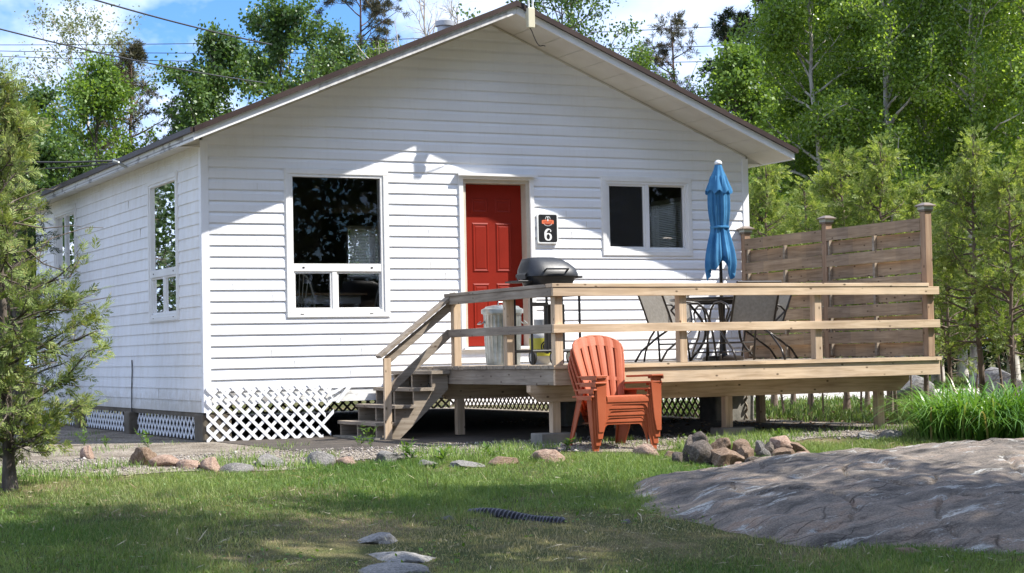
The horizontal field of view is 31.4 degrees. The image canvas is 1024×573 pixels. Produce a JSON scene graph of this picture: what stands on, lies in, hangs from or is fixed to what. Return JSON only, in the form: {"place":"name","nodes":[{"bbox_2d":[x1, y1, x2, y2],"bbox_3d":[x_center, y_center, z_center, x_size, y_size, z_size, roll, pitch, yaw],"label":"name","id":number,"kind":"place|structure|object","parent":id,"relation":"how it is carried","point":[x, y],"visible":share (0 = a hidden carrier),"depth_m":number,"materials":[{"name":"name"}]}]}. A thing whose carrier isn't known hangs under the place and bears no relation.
{"place":"outdoors","nodes":[
{"label":"outdoors","id":0,"kind":"place"},
{"bbox_2d":[0,28,265,83],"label":"power line","id":1,"kind":"object","parent":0,"point":[127,58],"visible":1,"depth_m":34.09,"materials":[{"name":"grey metal"}]},
{"bbox_2d":[94,0,271,44],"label":"power line","id":2,"kind":"object","parent":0,"point":[179,22],"visible":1,"depth_m":33.92,"materials":[{"name":"grey metal"}]},
{"bbox_2d":[0,0,982,366],"label":"sky","id":3,"kind":"structure","parent":0,"point":[160,35],"materials":[{"name":"blue"}]},
{"bbox_2d":[0,353,1023,572],"bbox_3d":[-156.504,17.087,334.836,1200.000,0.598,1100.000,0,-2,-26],"label":"ground","id":4,"kind":"structure","parent":0,"point":[349,551],"depth_m":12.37,"materials":[{"name":"plant"}]},
{"bbox_2d":[0,77,86,401],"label":"leafy tree","id":5,"kind":"object","parent":4,"relation":"on","point":[45,98],"visible":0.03,"depth_m":44.35,"materials":[{"name":"green plant"}]},
{"bbox_2d":[0,119,102,365],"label":"leafy tree","id":6,"kind":"object","parent":4,"relation":"on","point":[52,145],"visible":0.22,"depth_m":40.44,"materials":[{"name":"green plant"}]},
{"bbox_2d":[0,53,119,491],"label":"cedar tree","id":7,"kind":"object","parent":4,"relation":"on","point":[30,431],"visible":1,"depth_m":14.40,"materials":[{"name":"green plant"}]},
{"bbox_2d":[17,44,161,280],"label":"leafy tree","id":8,"kind":"object","parent":4,"relation":"on","point":[103,81],"visible":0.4,"depth_m":42.67,"materials":[{"name":"green plant"}]},
{"bbox_2d":[2,0,176,186],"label":"pale tree","id":9,"kind":"object","parent":4,"relation":"on","point":[69,24],"visible":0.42,"depth_m":54.39,"materials":[{"name":"green plant"}]},
{"bbox_2d":[73,37,181,162],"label":"pine tree","id":10,"kind":"object","parent":4,"relation":"on","point":[136,51],"visible":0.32,"depth_m":45.82,"materials":[{"name":"green plant"}]},
{"bbox_2d":[129,447,156,464],"bbox_3d":[-3.265,1.560,16.216,0.223,0.272,0.310,1,-3,-44],"label":"rock","id":11,"kind":"object","parent":4,"relation":"on","point":[142,454],"visible":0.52,"depth_m":16.09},
{"bbox_2d":[135,17,261,135],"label":"leafy tree","id":12,"kind":"object","parent":4,"relation":"on","point":[205,92],"visible":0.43,"depth_m":43.39,"materials":[{"name":"green plant"}]},
{"bbox_2d":[200,457,219,471],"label":"rock","id":13,"kind":"object","parent":4,"relation":"on","point":[209,464],"visible":0.69,"depth_m":15.68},
{"bbox_2d":[219,463,253,472],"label":"rock","id":14,"kind":"object","parent":4,"relation":"on","point":[238,466],"visible":0.66,"depth_m":15.64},
{"bbox_2d":[258,454,286,466],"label":"rock","id":15,"kind":"object","parent":4,"relation":"on","point":[263,457],"visible":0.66,"depth_m":16.04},
{"bbox_2d":[196,0,366,274],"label":"leafy tree","id":16,"kind":"object","parent":4,"relation":"on","point":[273,21],"visible":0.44,"depth_m":45.38,"materials":[{"name":"green plant"}]},
{"bbox_2d":[304,451,334,465],"bbox_3d":[-1.707,1.566,16.201,0.267,0.214,0.298,0,-2,-24],"label":"rock","id":17,"kind":"object","parent":4,"relation":"on","point":[324,457],"visible":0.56,"depth_m":16.12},
{"bbox_2d":[283,15,377,274],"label":"leafy tree","id":18,"kind":"object","parent":4,"relation":"on","point":[337,38],"visible":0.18,"depth_m":46.66,"materials":[{"name":"green plant"}]},
{"bbox_2d":[303,0,412,259],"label":"pine tree","id":19,"kind":"object","parent":4,"relation":"on","point":[376,7],"visible":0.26,"depth_m":48.92,"materials":[{"name":"green plant"}]},
{"bbox_2d":[348,38,401,274],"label":"leafy tree","id":20,"kind":"object","parent":4,"relation":"on","point":[374,52],"visible":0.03,"depth_m":47.95,"materials":[{"name":"green plant"}]},
{"bbox_2d":[357,532,397,543],"bbox_3d":[-0.973,1.746,12.384,0.326,0.149,0.514,0,-3,-35],"label":"stepping stone","id":21,"kind":"object","parent":4,"relation":"on","point":[377,538],"visible":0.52,"depth_m":12.22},
{"bbox_2d":[374,450,401,462],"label":"rock","id":22,"kind":"object","parent":4,"relation":"on","point":[382,454],"visible":0.53,"depth_m":16.38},
{"bbox_2d":[358,562,430,572],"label":"stepping stone","id":23,"kind":"object","parent":4,"relation":"on","point":[392,567],"visible":0.98,"depth_m":11.02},
{"bbox_2d":[368,551,435,562],"bbox_3d":[-0.745,1.769,11.657,0.576,0.153,0.593,-3,-3,-27],"label":"stepping stone","id":24,"kind":"object","parent":4,"relation":"on","point":[407,557],"visible":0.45,"depth_m":11.52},
{"bbox_2d":[342,0,464,57],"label":"bare tree","id":25,"kind":"object","parent":4,"relation":"on","point":[424,19],"visible":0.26,"depth_m":43.98,"materials":[{"name":"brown wood"}]},
{"bbox_2d":[387,0,482,49],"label":"bare tree","id":26,"kind":"object","parent":4,"relation":"on","point":[450,11],"visible":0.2,"depth_m":46.77,"materials":[{"name":"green wood"}]},
{"bbox_2d":[0,407,909,476],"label":"gravel bed","id":27,"kind":"object","parent":4,"relation":"on","point":[183,446],"visible":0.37,"depth_m":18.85,"materials":[{"name":"gravel"}]},
{"bbox_2d":[0,108,56,407],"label":"cedar tree","id":28,"kind":"object","parent":27,"relation":"on","point":[30,261],"visible":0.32,"depth_m":20.28,"materials":[{"name":"green plant"}]},
{"bbox_2d":[0,147,68,425],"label":"cedar tree","id":29,"kind":"object","parent":27,"relation":"on","point":[13,314],"visible":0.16,"depth_m":26.08,"materials":[{"name":"green plant"}]},
{"bbox_2d":[148,454,178,466],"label":"rock","id":30,"kind":"object","parent":27,"relation":"on","point":[164,460],"visible":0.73,"depth_m":15.92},
{"bbox_2d":[176,459,199,468],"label":"rock","id":31,"kind":"object","parent":27,"relation":"on","point":[191,464],"visible":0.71,"depth_m":15.82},
{"bbox_2d":[22,427,809,467],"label":"gravel tufts","id":32,"kind":"object","parent":27,"relation":"on","point":[611,439],"visible":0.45,"depth_m":18.66,"materials":[{"name":"green plant"}]},
{"bbox_2d":[60,408,873,451],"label":"bare earth","id":33,"kind":"structure","parent":27,"relation":"on","point":[432,426],"depth_m":22.14,"materials":[{"name":"soil"}]},
{"bbox_2d":[19,0,798,441],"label":"cabin","id":34,"kind":"object","parent":33,"relation":"on","point":[447,156],"visible":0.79,"depth_m":22.16,"materials":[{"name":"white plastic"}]},
{"bbox_2d":[53,204,76,284],"bbox_3d":[-6.529,-0.603,26.966,0.210,1.124,1.494,0,-2,-26],"label":"window","id":35,"kind":"structure","parent":34,"relation":"in","point":[66,216],"depth_m":26.90,"materials":[{"name":"clear glass"}]},
{"bbox_2d":[20,160,111,162],"bbox_3d":[-6.795,-1.688,22.387,3.794,0.411,0.023,-1,-2,3],"label":"service cable","id":36,"kind":"object","parent":34,"relation":"attached to","point":[70,161],"visible":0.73,"depth_m":22.31,"materials":[{"name":"grey metal"}]},
{"bbox_2d":[147,170,179,322],"bbox_3d":[-4.119,-0.455,22.071,0.261,1.769,1.344,0,-2,-26],"label":"window","id":37,"kind":"structure","parent":34,"relation":"in","point":[162,191],"depth_m":22.06,"materials":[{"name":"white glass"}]},
{"bbox_2d":[295,274,315,307],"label":"windsor chair","id":38,"kind":"object","parent":34,"relation":"on","point":[309,282],"visible":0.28,"depth_m":21.45,"materials":[{"name":"white paint"}]},
{"bbox_2d":[296,293,366,307],"bbox_3d":[-2.399,0.462,22.291,1.080,0.740,0.720,0,-2,-26],"label":"dining table","id":39,"kind":"object","parent":34,"relation":"on","point":[344,298],"visible":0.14,"depth_m":22.10,"materials":[{"name":"white paint"}]},
{"bbox_2d":[284,167,389,318],"bbox_3d":[-2.051,-0.500,21.270,1.289,1.744,0.122,0,-2,-26],"label":"window","id":40,"kind":"structure","parent":34,"relation":"in","point":[382,268],"depth_m":21.22,"materials":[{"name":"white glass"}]},
{"bbox_2d":[346,226,377,278],"bbox_3d":[-2.376,-0.584,31.170,1.134,1.034,0.180,0,-2,-26],"label":"window","id":41,"kind":"structure","parent":34,"relation":"in","point":[372,256],"depth_m":31.03,"materials":[{"name":"clear glass"}]},
{"bbox_2d":[465,184,523,345],"bbox_3d":[-0.235,-0.261,22.242,0.819,1.968,0.113,0,-2,-26],"label":"door","id":42,"kind":"structure","parent":34,"relation":"in","point":[493,212],"depth_m":22.26,"materials":[{"name":"red paint"}]},
{"bbox_2d":[536,213,557,243],"bbox_3d":[0.436,-0.715,22.420,0.285,0.372,0.033,0,-2,-26],"label":"number sign","id":43,"kind":"object","parent":34,"relation":"attached to","point":[547,227],"visible":1,"depth_m":22.41,"materials":[{"name":"black plastic"}]},
{"bbox_2d":[600,176,692,256],"bbox_3d":[1.695,-0.882,23.113,1.329,1.014,0.120,0,-2,-26],"label":"window","id":44,"kind":"structure","parent":34,"relation":"in","point":[625,221],"depth_m":23.01,"materials":[{"name":"white glass"}]},
{"bbox_2d":[649,197,681,247],"bbox_3d":[2.340,-0.745,25.085,0.180,1.104,1.684,0,-2,-26],"label":"window blind","id":45,"kind":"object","parent":34,"relation":"in","point":[666,229],"depth_m":25.37,"materials":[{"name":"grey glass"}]},
{"bbox_2d":[568,363,656,450],"bbox_3d":[0.938,1.133,17.898,0.748,0.943,0.808,0,-2,-22],"label":"garden chair","id":46,"kind":"object","parent":27,"relation":"on","point":[622,428],"visible":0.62,"depth_m":17.64,"materials":[{"name":"plastic"}]},
{"bbox_2d":[569,356,657,445],"bbox_3d":[0.951,1.068,17.895,0.748,0.943,0.808,0,-2,-23],"label":"garden chair","id":47,"kind":"object","parent":46,"relation":"on","point":[623,414],"visible":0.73,"depth_m":17.63,"materials":[{"name":"plastic"}]},
{"bbox_2d":[570,345,661,438],"bbox_3d":[0.965,1.004,17.891,0.748,0.943,0.808,0,-2,-24],"label":"garden chair","id":48,"kind":"object","parent":47,"relation":"on","point":[623,407],"visible":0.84,"depth_m":17.64,"materials":[{"name":"plastic"}]},
{"bbox_2d":[572,335,663,432],"bbox_3d":[0.981,0.940,17.889,0.748,0.943,0.808,0,-2,-23],"label":"garden chair","id":49,"kind":"object","parent":48,"relation":"on","point":[606,400],"visible":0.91,"depth_m":18.08,"materials":[{"name":"plastic"}]},
{"bbox_2d":[333,283,941,443],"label":"deck","id":50,"kind":"structure","parent":27,"relation":"on","point":[399,408],"depth_m":19.59,"materials":[{"name":"brown wood"}]},
{"bbox_2d":[477,301,527,364],"bbox_3d":[-0.106,0.529,20.632,0.512,0.718,0.480,0,-2,-26],"label":"trash can","id":51,"kind":"object","parent":50,"relation":"on","point":[494,345],"visible":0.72,"depth_m":20.47,"materials":[{"name":"metal"}]},
{"bbox_2d":[529,319,550,364],"bbox_3d":[0.346,0.607,19.990,0.309,0.496,0.311,0,-2,-26],"label":"propane tank","id":52,"kind":"object","parent":50,"relation":"on","point":[538,343],"visible":0.34,"depth_m":19.86,"materials":[{"name":"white metal"}]},
{"bbox_2d":[505,257,582,364],"bbox_3d":[0.364,0.263,19.394,0.812,1.142,0.664,0,-2,-26],"label":"barbecue","id":53,"kind":"object","parent":50,"relation":"on","point":[538,270],"visible":0.57,"depth_m":19.22,"materials":[{"name":"black paint"}]},
{"bbox_2d":[634,296,717,361],"bbox_3d":[1.823,0.410,20.409,0.742,0.874,0.625,0,-2,-24],"label":"sling chair","id":54,"kind":"object","parent":50,"relation":"on","point":[655,309],"visible":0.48,"depth_m":20.29,"materials":[{"name":"fabric"}]},
{"bbox_2d":[643,296,709,361],"bbox_3d":[1.957,0.461,21.838,0.625,0.874,0.742,-1,-2,-11],"label":"sling chair","id":55,"kind":"object","parent":50,"relation":"on","point":[688,312],"visible":0.23,"depth_m":22.07,"materials":[{"name":"grey metal"}]},
{"bbox_2d":[669,296,756,359],"bbox_3d":[2.434,0.493,21.092,1.200,0.720,1.200,0,-2,-26],"label":"patio table","id":56,"kind":"object","parent":50,"relation":"on","point":[711,300],"visible":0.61,"depth_m":20.84,"materials":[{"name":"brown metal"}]},
{"bbox_2d":[702,160,743,360],"bbox_3d":[2.418,-0.307,21.122,0.480,2.323,0.480,0,-2,-26],"label":"patio umbrella","id":57,"kind":"object","parent":50,"relation":"on","point":[720,245],"visible":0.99,"depth_m":21.05,"materials":[{"name":"blue fabric"}]},
{"bbox_2d":[706,281,785,360],"bbox_3d":[2.586,0.388,20.248,0.625,0.874,0.742,0,-2,-21],"label":"sling chair","id":58,"kind":"object","parent":50,"relation":"on","point":[754,308],"visible":0.62,"depth_m":20.04,"materials":[{"name":"fabric"}]},
{"bbox_2d":[725,295,797,358],"bbox_3d":[2.926,0.433,21.607,0.742,0.874,0.625,-1,-2,-16],"label":"sling chair","id":59,"kind":"object","parent":50,"relation":"on","point":[783,302],"visible":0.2,"depth_m":21.50,"materials":[{"name":"fabric"}]},
{"bbox_2d":[737,202,935,358],"bbox_3d":[3.838,-0.001,21.952,0.170,1.716,3.805,0,-2,-26],"label":"privacy fence","id":60,"kind":"object","parent":50,"relation":"on","point":[785,258],"visible":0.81,"depth_m":21.55,"materials":[{"name":"brown wood"}]},
{"bbox_2d":[0,422,930,499],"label":"edge grass","id":61,"kind":"structure","parent":4,"relation":"on","point":[51,474],"depth_m":16.72,"materials":[{"name":"plant"}]},
{"bbox_2d":[449,460,484,467],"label":"rock","id":62,"kind":"object","parent":4,"relation":"on","point":[466,464],"visible":0.7,"depth_m":16.16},
{"bbox_2d":[488,456,518,465],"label":"rock","id":63,"kind":"object","parent":4,"relation":"on","point":[498,460],"visible":0.68,"depth_m":16.34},
{"bbox_2d":[0,438,1022,572],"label":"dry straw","id":64,"kind":"object","parent":4,"relation":"on","point":[421,515],"visible":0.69,"depth_m":12.76,"materials":[{"name":"plant"}]},
{"bbox_2d":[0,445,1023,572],"bbox_3d":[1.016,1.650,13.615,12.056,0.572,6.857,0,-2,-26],"label":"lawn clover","id":65,"kind":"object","parent":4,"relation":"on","point":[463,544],"visible":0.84,"depth_m":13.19,"materials":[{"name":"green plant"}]},
{"bbox_2d":[468,507,566,523],"bbox_3d":[0.028,1.681,13.179,0.830,0.146,0.120,-3,-3,35],"label":"drain pipe","id":66,"kind":"object","parent":4,"relation":"on","point":[499,512],"visible":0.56,"depth_m":13.13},
{"bbox_2d":[531,449,565,461],"bbox_3d":[0.324,1.573,16.684,0.332,0.177,0.259,-2,-2,15],"label":"rock","id":67,"kind":"object","parent":4,"relation":"on","point":[548,453],"visible":0.63,"depth_m":16.59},
{"bbox_2d":[454,0,712,98],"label":"leafy tree","id":68,"kind":"object","parent":4,"relation":"on","point":[571,15],"visible":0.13,"depth_m":46.43,"materials":[{"name":"green plant"}]},
{"bbox_2d":[622,36,663,74],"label":"leafy tree","id":69,"kind":"object","parent":4,"relation":"on","point":[647,64],"visible":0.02,"depth_m":49.89,"materials":[{"name":"green plant"}]},
{"bbox_2d":[633,444,658,456],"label":"rock","id":70,"kind":"object","parent":4,"relation":"on","point":[646,449],"visible":0.47,"depth_m":17.01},
{"bbox_2d":[633,9,707,99],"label":"pine tree","id":71,"kind":"object","parent":4,"relation":"on","point":[676,22],"visible":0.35,"depth_m":51.74,"materials":[{"name":"green plant"}]},
{"bbox_2d":[470,405,918,433],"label":"leaf litter","id":72,"kind":"object","parent":4,"relation":"on","point":[768,420],"visible":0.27,"depth_m":22.73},
{"bbox_2d":[688,440,712,465],"bbox_3d":[1.741,1.526,16.478,0.292,0.280,0.235,1,-9,-18],"label":"rock","id":73,"kind":"object","parent":4,"relation":"on","point":[699,451],"visible":0.74,"depth_m":16.39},
{"bbox_2d":[710,437,730,449],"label":"rock","id":74,"kind":"object","parent":4,"relation":"on","point":[718,443],"visible":0.37,"depth_m":16.97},
{"bbox_2d":[710,447,744,466],"bbox_3d":[1.918,1.556,16.335,0.331,0.217,0.241,-2,-2,12],"label":"rock","id":75,"kind":"object","parent":4,"relation":"on","point":[723,456],"visible":0.75,"depth_m":16.28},
{"bbox_2d":[698,5,760,204],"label":"spruce tree","id":76,"kind":"object","parent":4,"relation":"on","point":[721,28],"visible":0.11,"depth_m":49.72,"materials":[{"name":"plant"}]},
{"bbox_2d":[450,388,1021,404],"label":"gravel drive","id":77,"kind":"structure","parent":4,"relation":"on","point":[789,395],"depth_m":35.91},
{"bbox_2d":[704,0,781,358],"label":"spruce tree","id":78,"kind":"object","parent":4,"relation":"on","point":[740,14],"visible":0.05,"depth_m":51.42,"materials":[{"name":"plant"}]},
{"bbox_2d":[737,446,753,461],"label":"rock","id":79,"kind":"object","parent":4,"relation":"on","point":[746,452],"visible":0.51,"depth_m":16.67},
{"bbox_2d":[696,32,824,272],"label":"leafy tree","id":80,"kind":"object","parent":4,"relation":"on","point":[737,71],"visible":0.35,"depth_m":40.71,"materials":[{"name":"green plant"}]},
{"bbox_2d":[718,10,831,358],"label":"birch tree","id":81,"kind":"object","parent":4,"relation":"on","point":[792,112],"visible":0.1,"depth_m":46.24,"materials":[{"name":"green plant"}]},
{"bbox_2d":[748,163,803,407],"bbox_3d":[4.061,-0.126,28.803,1.992,4.087,1.534,0,-2,-26],"label":"cedar tree","id":82,"kind":"object","parent":4,"relation":"on","point":[767,181],"visible":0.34,"depth_m":28.63,"materials":[{"name":"plant"}]},
{"bbox_2d":[769,435,792,448],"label":"rock","id":83,"kind":"object","parent":4,"relation":"on","point":[780,441],"visible":0.69,"depth_m":17.13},
{"bbox_2d":[756,196,823,403],"bbox_3d":[4.592,0.232,30.217,1.685,3.457,1.297,0,-2,-29],"label":"cedar tree","id":84,"kind":"object","parent":4,"relation":"on","point":[794,396],"visible":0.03,"depth_m":30.09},
{"bbox_2d":[772,173,853,405],"bbox_3d":[4.599,0.070,28.166,1.606,3.626,1.496,0,-2,-26],"label":"cedar tree","id":85,"kind":"object","parent":4,"relation":"on","point":[814,204],"visible":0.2,"depth_m":28.07,"materials":[{"name":"plant"}]},
{"bbox_2d":[715,0,911,357],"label":"birch tree","id":86,"kind":"object","parent":4,"relation":"on","point":[781,35],"visible":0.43,"depth_m":43.25,"materials":[{"name":"green plant"}]},
{"bbox_2d":[661,400,987,430],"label":"side grass","id":87,"kind":"structure","parent":4,"relation":"on","point":[869,427],"depth_m":20.37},
{"bbox_2d":[629,438,1023,553],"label":"rock outcrop","id":88,"kind":"object","parent":4,"relation":"on","point":[967,494],"visible":0.77,"depth_m":13.24,"materials":[{"name":"stone"}]},
{"bbox_2d":[787,142,878,413],"bbox_3d":[4.555,-0.123,25.494,1.680,3.811,1.613,0,-2,-26],"label":"cedar tree","id":89,"kind":"object","parent":4,"relation":"on","point":[828,189],"visible":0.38,"depth_m":25.52,"materials":[{"name":"plant"}]},
{"bbox_2d":[780,0,937,356],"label":"birch tree","id":90,"kind":"object","parent":4,"relation":"on","point":[816,40],"visible":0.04,"depth_m":47.09,"materials":[{"name":"green plant"}]},
{"bbox_2d":[835,193,892,407],"bbox_3d":[5.287,0.176,27.513,1.478,3.337,1.376,-2,-3,31],"label":"cedar tree","id":91,"kind":"object","parent":4,"relation":"on","point":[867,401],"visible":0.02,"depth_m":27.45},
{"bbox_2d":[834,130,937,411],"bbox_3d":[5.109,-0.183,25.065,1.889,3.876,1.454,0,-2,-27],"label":"cedar tree","id":92,"kind":"object","parent":4,"relation":"on","point":[879,167],"visible":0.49,"depth_m":24.92,"materials":[{"name":"plant"}]},
{"bbox_2d":[798,0,980,356],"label":"birch tree","id":93,"kind":"object","parent":4,"relation":"on","point":[922,67],"visible":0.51,"depth_m":41.29,"materials":[{"name":"green plant"}]},
{"bbox_2d":[756,0,1023,375],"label":"distant woods","id":94,"kind":"object","parent":4,"relation":"on","point":[1002,356],"depth_m":56.49,"materials":[{"name":"green plant"}]},
{"bbox_2d":[893,375,934,397],"bbox_3d":[7.021,1.794,32.145,0.779,0.642,0.874,-3,-3,41],"label":"rock","id":95,"kind":"object","parent":4,"relation":"on","point":[919,380],"visible":0.29,"depth_m":31.78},
{"bbox_2d":[823,1,1018,382],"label":"birch tree","id":96,"kind":"object","parent":4,"relation":"on","point":[929,111],"visible":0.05,"depth_m":45.84,"materials":[{"name":"green plant"}]},
{"bbox_2d":[886,169,973,398],"bbox_3d":[5.802,0.035,25.878,1.539,3.474,1.433,-3,-3,33],"label":"cedar tree","id":97,"kind":"object","parent":4,"relation":"on","point":[916,191],"visible":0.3,"depth_m":25.86,"materials":[{"name":"plant"}]},
{"bbox_2d":[850,372,1023,440],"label":"daylily clump","id":98,"kind":"object","parent":4,"relation":"on","point":[962,414],"visible":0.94,"depth_m":18.57,"materials":[{"name":"plant"}]},
{"bbox_2d":[873,0,1004,377],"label":"birch tree","id":99,"kind":"object","parent":4,"relation":"on","point":[963,368],"depth_m":52.28,"materials":[{"name":"green plant"}]},
{"bbox_2d":[901,199,993,397],"bbox_3d":[5.683,0.274,23.930,1.208,2.853,1.258,-1,-2,2],"label":"cedar tree","id":100,"kind":"object","parent":4,"relation":"on","point":[950,344],"visible":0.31,"depth_m":23.79,"materials":[{"name":"plant"}]},
{"bbox_2d":[890,0,1023,385],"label":"birch tree","id":101,"kind":"object","parent":4,"relation":"on","point":[979,97],"visible":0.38,"depth_m":41.29,"materials":[{"name":"green plant"}]},
{"bbox_2d":[906,1,1023,379],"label":"birch tree","id":102,"kind":"object","parent":4,"relation":"on","point":[1017,362],"visible":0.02,"depth_m":44.14,"materials":[{"name":"green plant"}]},
{"bbox_2d":[908,122,1023,398],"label":"cedar tree","id":103,"kind":"object","parent":4,"relation":"on","point":[945,257],"visible":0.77,"depth_m":22.74,"materials":[{"name":"plant"}]},
{"bbox_2d":[935,0,1023,328],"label":"birch tree","id":104,"kind":"object","parent":4,"relation":"on","point":[1016,72],"visible":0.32,"depth_m":40.94,"materials":[{"name":"green plant"}]},
{"bbox_2d":[950,158,1023,395],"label":"cedar tree","id":105,"kind":"object","parent":4,"relation":"on","point":[997,191],"visible":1,"depth_m":21.73,"materials":[{"name":"plant"}]},
{"bbox_2d":[973,136,1023,388],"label":"cedar tree","id":106,"kind":"object","parent":4,"relation":"on","point":[1021,150],"visible":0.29,"depth_m":22.65,"materials":[{"name":"plant"}]},
{"bbox_2d":[985,367,1023,393],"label":"rock","id":107,"kind":"object","parent":4,"relation":"on","point":[993,374],"visible":0.49,"depth_m":33.48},
{"bbox_2d":[661,372,1023,422],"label":"grass","id":108,"kind":"structure","parent":0,"point":[817,412],"depth_m":26.58,"materials":[{"name":"plant"}]},
{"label":"utility pole","id":109,"kind":"object","parent":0,"visible":0},
{"bbox_2d":[9,44,748,53],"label":"power line","id":110,"kind":"object","parent":109,"relation":"attached to","point":[305,53],"visible":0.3,"depth_m":52.80,"materials":[{"name":"grey metal"}]},
{"bbox_2d":[44,24,752,44],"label":"power line","id":111,"kind":"object","parent":109,"relation":"attached to","point":[358,40],"visible":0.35,"depth_m":52.54,"materials":[{"name":"grey metal"}]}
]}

